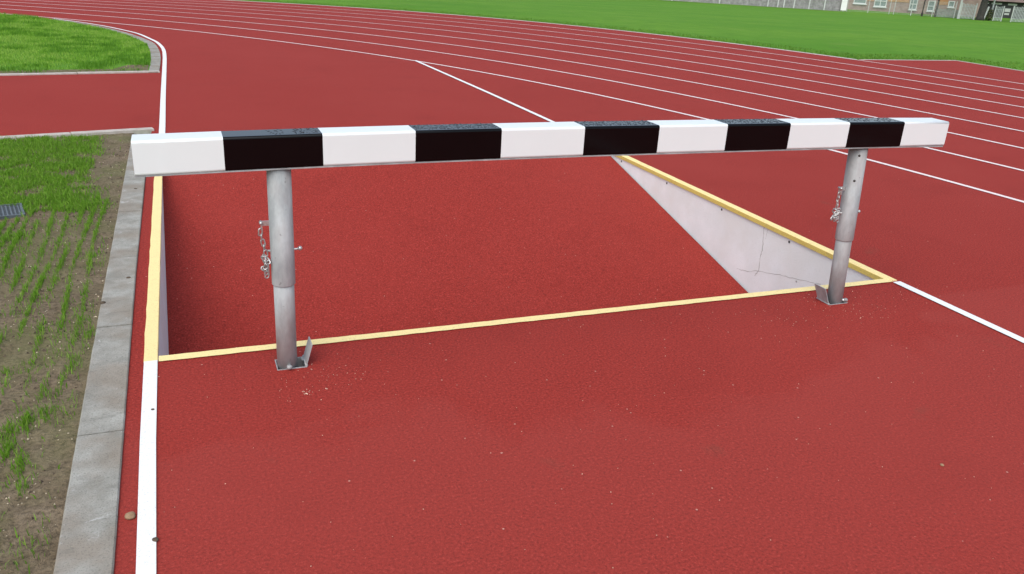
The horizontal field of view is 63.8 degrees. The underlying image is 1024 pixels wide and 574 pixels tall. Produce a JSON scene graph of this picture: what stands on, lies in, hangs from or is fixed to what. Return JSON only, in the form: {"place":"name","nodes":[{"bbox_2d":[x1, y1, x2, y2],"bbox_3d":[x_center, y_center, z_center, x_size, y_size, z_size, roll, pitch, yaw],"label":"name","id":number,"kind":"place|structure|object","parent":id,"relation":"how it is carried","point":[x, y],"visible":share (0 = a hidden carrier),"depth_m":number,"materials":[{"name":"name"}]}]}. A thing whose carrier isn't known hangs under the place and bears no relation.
{"place":"outdoors","nodes":[
{"label":"outdoors","id":0,"kind":"place"},
{"bbox_2d":[0,12,151,72],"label":"lawn","id":1,"kind":"structure","parent":0,"point":[71,65],"depth_m":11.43,"materials":[{"name":"green plant"}]},
{"bbox_2d":[0,65,148,73],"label":"bare verge","id":2,"kind":"structure","parent":1,"relation":"on","point":[144,67],"depth_m":10.02,"materials":[{"name":"soil"}]},
{"bbox_2d":[0,0,1023,573],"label":"running track","id":3,"kind":"structure","parent":0,"point":[714,442],"depth_m":3.25,"materials":[{"name":"red rubber"}]},
{"bbox_2d":[52,18,166,132],"bbox_3d":[-5.288,-3.211,11.443,1.274,0.001,12.561,-9,25,-29],"label":"run up line","id":4,"kind":"object","parent":3,"relation":"on","point":[162,107],"visible":0.91,"depth_m":9.05,"materials":[{"name":"white paint"}]},
{"bbox_2d":[125,511,135,519],"bbox_3d":[-1.062,0.637,2.288,0.028,0.019,0.029,-10,25,-31],"label":"stone","id":5,"kind":"object","parent":3,"relation":"on","point":[131,515],"visible":1,"depth_m":2.28,"materials":[{"name":"beige stone"}]},
{"bbox_2d":[136,360,157,573],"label":"run up line","id":6,"kind":"object","parent":3,"relation":"on","point":[146,545],"visible":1,"depth_m":2.46,"materials":[{"name":"white paint"}]},
{"bbox_2d":[275,337,312,370],"bbox_3d":[-0.849,0.313,3.208,0.137,0.212,0.094,-5,23,-21],"label":"ground socket","id":7,"kind":"object","parent":3,"relation":"on","point":[302,361],"visible":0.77,"depth_m":3.21,"materials":[{"name":"metal"}]},
{"bbox_2d":[414,60,553,121],"bbox_3d":[-0.340,-2.418,10.152,0.072,0.001,6.211,-6,23,-21],"label":"run up line","id":8,"kind":"object","parent":3,"relation":"on","point":[545,118],"visible":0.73,"depth_m":9.94,"materials":[{"name":"white paint"}]},
{"bbox_2d":[0,8,1023,170],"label":"lane line","id":9,"kind":"object","parent":3,"relation":"on","point":[608,80],"visible":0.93,"depth_m":11.50,"materials":[{"name":"paint"}]},
{"bbox_2d":[0,4,1023,148],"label":"lane line","id":10,"kind":"object","parent":3,"relation":"on","point":[624,70],"visible":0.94,"depth_m":12.45,"materials":[{"name":"paint"}]},
{"bbox_2d":[1,1,1023,131],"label":"lane line","id":11,"kind":"object","parent":3,"relation":"on","point":[645,63],"visible":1,"depth_m":13.21,"materials":[{"name":"paint"}]},
{"bbox_2d":[2,13,1023,202],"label":"lane line","id":12,"kind":"object","parent":3,"relation":"on","point":[650,106],"visible":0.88,"depth_m":9.74,"materials":[{"name":"paint"}]},
{"bbox_2d":[144,156,896,360],"bbox_3d":[-0.287,-0.119,5.420,3.864,0.802,3.570,-5,23,-21],"label":"water jump pit","id":13,"kind":"object","parent":3,"relation":"in","point":[512,241],"visible":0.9,"depth_m":5.55,"materials":[{"name":"red rubber"}]},
{"bbox_2d":[33,0,1022,117],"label":"lane line","id":14,"kind":"object","parent":3,"relation":"on","point":[648,55],"visible":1,"depth_m":14.69,"materials":[{"name":"paint"}]},
{"bbox_2d":[131,117,948,369],"bbox_3d":[0.384,-0.210,3.507,3.568,0.973,0.141,-5,23,-21],"label":"water jump barrier","id":15,"kind":"object","parent":3,"relation":"on","point":[277,155],"visible":1,"depth_m":3.12,"materials":[{"name":"white paint"}]},
{"bbox_2d":[84,0,1021,106],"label":"lane line","id":16,"kind":"object","parent":3,"relation":"on","point":[661,50],"visible":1,"depth_m":15.91,"materials":[{"name":"paint"}]},
{"bbox_2d":[135,0,1020,97],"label":"lane line","id":17,"kind":"object","parent":3,"relation":"on","point":[676,46],"visible":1,"depth_m":17.05,"materials":[{"name":"paint"}]},
{"bbox_2d":[174,271,992,567],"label":"rubber crumbs","id":18,"kind":"object","parent":3,"relation":"on","point":[516,407],"visible":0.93,"depth_m":3.00,"materials":[{"name":"red rubber"}]},
{"bbox_2d":[183,0,1023,90],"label":"lane line","id":19,"kind":"object","parent":3,"relation":"on","point":[694,43],"visible":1,"depth_m":18.23,"materials":[{"name":"paint"}]},
{"bbox_2d":[230,0,1021,83],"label":"lane line","id":20,"kind":"object","parent":3,"relation":"on","point":[707,40],"visible":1,"depth_m":19.16,"materials":[{"name":"paint"}]},
{"bbox_2d":[814,283,846,304],"bbox_3d":[1.590,0.087,4.136,0.156,0.214,0.091,-5,23,-21],"label":"ground socket","id":21,"kind":"object","parent":3,"relation":"on","point":[821,293],"visible":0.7,"depth_m":4.09,"materials":[{"name":"metal"}]},
{"bbox_2d":[894,281,1023,342],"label":"run up line","id":22,"kind":"object","parent":3,"relation":"on","point":[972,316],"visible":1,"depth_m":4.07,"materials":[{"name":"white paint"}]},
{"bbox_2d":[237,0,1023,70],"bbox_3d":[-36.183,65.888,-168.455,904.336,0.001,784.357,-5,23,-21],"label":"ground","id":23,"kind":"structure","parent":0,"point":[861,44],"depth_m":23.39,"materials":[{"name":"green plant"}]},
{"bbox_2d":[0,133,133,573],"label":"soil bed","id":24,"kind":"object","parent":23,"relation":"on","point":[57,452],"visible":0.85,"depth_m":3.14,"materials":[{"name":"brown soil"}]},
{"bbox_2d":[0,203,25,219],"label":"drain cover","id":25,"kind":"object","parent":24,"relation":"on","point":[13,211],"visible":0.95,"depth_m":4.75,"materials":[{"name":"grey metal"}]},
{"bbox_2d":[0,192,115,573],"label":"seeded grass rows","id":26,"kind":"object","parent":24,"relation":"on","point":[27,416],"visible":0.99,"depth_m":3.60,"materials":[{"name":"green plant"}]},
{"bbox_2d":[0,133,120,537],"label":"grass patch","id":27,"kind":"object","parent":24,"relation":"on","point":[7,194],"visible":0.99,"depth_m":5.51,"materials":[{"name":"green plant"}]},
{"bbox_2d":[1,140,125,535],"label":"soil pebbles","id":28,"kind":"object","parent":24,"relation":"on","point":[51,334],"visible":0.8,"depth_m":3.52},
{"bbox_2d":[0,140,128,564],"bbox_3d":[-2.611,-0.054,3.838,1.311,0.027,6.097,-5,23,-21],"label":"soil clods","id":29,"kind":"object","parent":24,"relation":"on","point":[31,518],"visible":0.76,"depth_m":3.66,"materials":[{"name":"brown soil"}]},
{"bbox_2d":[0,127,153,139],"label":"path edging","id":30,"kind":"object","parent":23,"relation":"on","point":[147,130],"visible":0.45,"depth_m":6.76,"materials":[{"name":"concrete"}]},
{"bbox_2d":[0,70,159,75],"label":"path edging","id":31,"kind":"object","parent":23,"relation":"on","point":[65,73],"visible":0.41,"depth_m":9.72,"materials":[{"name":"concrete"}]},
{"bbox_2d":[53,144,145,573],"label":"concrete kerb","id":32,"kind":"structure","parent":23,"relation":"on","point":[87,539],"depth_m":2.73,"materials":[{"name":"grey concrete"}]},
{"bbox_2d":[53,19,160,72],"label":"concrete kerb","id":33,"kind":"structure","parent":23,"relation":"on","point":[155,63],"depth_m":12.12,"materials":[{"name":"grey concrete"}]},
{"bbox_2d":[232,0,856,59],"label":"track edging","id":34,"kind":"object","parent":23,"relation":"on","point":[584,26],"visible":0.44,"depth_m":21.90,"materials":[{"name":"paint"}]},
{"bbox_2d":[859,59,957,60],"bbox_3d":[8.623,-4.875,17.837,2.863,0.100,0.070,-6,23,-23],"label":"track edging","id":35,"kind":"object","parent":23,"relation":"on","point":[926,60],"visible":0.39,"depth_m":17.98,"materials":[{"name":"concrete"}]},
{"bbox_2d":[956,60,1021,70],"bbox_3d":[14.107,-0.498,7.523,0.330,0.100,24.916,-5,23,-20],"label":"track edging","id":36,"kind":"object","parent":23,"relation":"on","point":[992,66],"visible":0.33,"depth_m":17.45,"materials":[{"name":"concrete"}]},
{"bbox_2d":[339,0,1023,45],"bbox_3d":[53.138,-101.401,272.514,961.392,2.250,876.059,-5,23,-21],"label":"ground field","id":37,"kind":"structure","parent":0,"point":[1005,31],"depth_m":38.78,"materials":[{"name":"green plant"}]},
{"bbox_2d":[672,0,841,10],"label":"board fence","id":38,"kind":"object","parent":37,"relation":"on","point":[823,4],"visible":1,"depth_m":84.78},
{"bbox_2d":[846,0,957,17],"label":"fence","id":39,"kind":"object","parent":37,"relation":"on","point":[912,7],"visible":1,"depth_m":83.12,"materials":[{"name":"grey metal"}]},
{"bbox_2d":[833,0,981,16],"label":"brick house","id":40,"kind":"structure","parent":37,"relation":"on","point":[906,5],"depth_m":90.76,"materials":[{"name":"brick"}]},
{"bbox_2d":[853,0,866,4],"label":"window","id":41,"kind":"structure","parent":40,"relation":"in","point":[858,2],"depth_m":91.54,"materials":[{"name":"grey glass"}]},
{"bbox_2d":[874,0,886,7],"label":"window","id":42,"kind":"structure","parent":40,"relation":"in","point":[883,5],"depth_m":91.23,"materials":[{"name":"grey glass"}]},
{"bbox_2d":[909,0,917,10],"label":"window","id":43,"kind":"structure","parent":40,"relation":"in","point":[915,2],"depth_m":90.68,"materials":[{"name":"grey glass"}]},
{"bbox_2d":[926,0,935,11],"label":"window","id":44,"kind":"structure","parent":40,"relation":"in","point":[930,6],"depth_m":90.41,"materials":[{"name":"grey glass"}]},
{"bbox_2d":[947,1,954,7],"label":"window","id":45,"kind":"structure","parent":40,"relation":"in","point":[950,3],"depth_m":89.97,"materials":[{"name":"grey glass"}]},
{"bbox_2d":[935,8,957,17],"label":"slatted fence","id":46,"kind":"object","parent":37,"relation":"on","point":[950,12],"visible":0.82,"depth_m":83.49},
{"bbox_2d":[957,0,962,18],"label":"light column","id":47,"kind":"structure","parent":37,"relation":"on","point":[960,6],"depth_m":81.96,"materials":[{"name":"white metal"}]},
{"bbox_2d":[959,3,977,19],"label":"palisade fence","id":48,"kind":"object","parent":37,"relation":"on","point":[973,14],"visible":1,"depth_m":82.00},
{"bbox_2d":[975,0,988,20],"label":"tree","id":49,"kind":"object","parent":37,"relation":"on","point":[982,10],"visible":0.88,"depth_m":81.31,"materials":[{"name":"brown plant"}]},
{"bbox_2d":[985,9,994,19],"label":"shrub","id":50,"kind":"object","parent":37,"relation":"on","point":[989,14],"visible":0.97,"depth_m":81.90,"materials":[{"name":"green plant"}]},
{"bbox_2d":[992,6,1004,20],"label":"palisade fence","id":51,"kind":"object","parent":37,"relation":"on","point":[996,8],"visible":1,"depth_m":81.50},
{"bbox_2d":[986,0,1023,18],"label":"fence","id":52,"kind":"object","parent":37,"relation":"on","point":[1009,5],"depth_m":93.45,"materials":[{"name":"grey metal"}]},
{"bbox_2d":[1010,6,1023,21],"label":"palisade fence","id":53,"kind":"object","parent":37,"relation":"on","point":[1014,18],"visible":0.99,"depth_m":81.11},
{"bbox_2d":[668,0,846,11],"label":"path","id":54,"kind":"structure","parent":0,"point":[751,5],"depth_m":85.11,"materials":[{"name":"grey concrete"}]},
{"bbox_2d":[840,0,847,10],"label":"marker board","id":55,"kind":"object","parent":54,"relation":"on","point":[844,5],"visible":1,"depth_m":83.62,"materials":[{"name":"white"}]},
{"bbox_2d":[934,0,939,16],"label":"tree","id":56,"kind":"object","parent":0,"point":[936,8],"visible":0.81,"depth_m":82.94,"materials":[{"name":"plant"}]}
]}

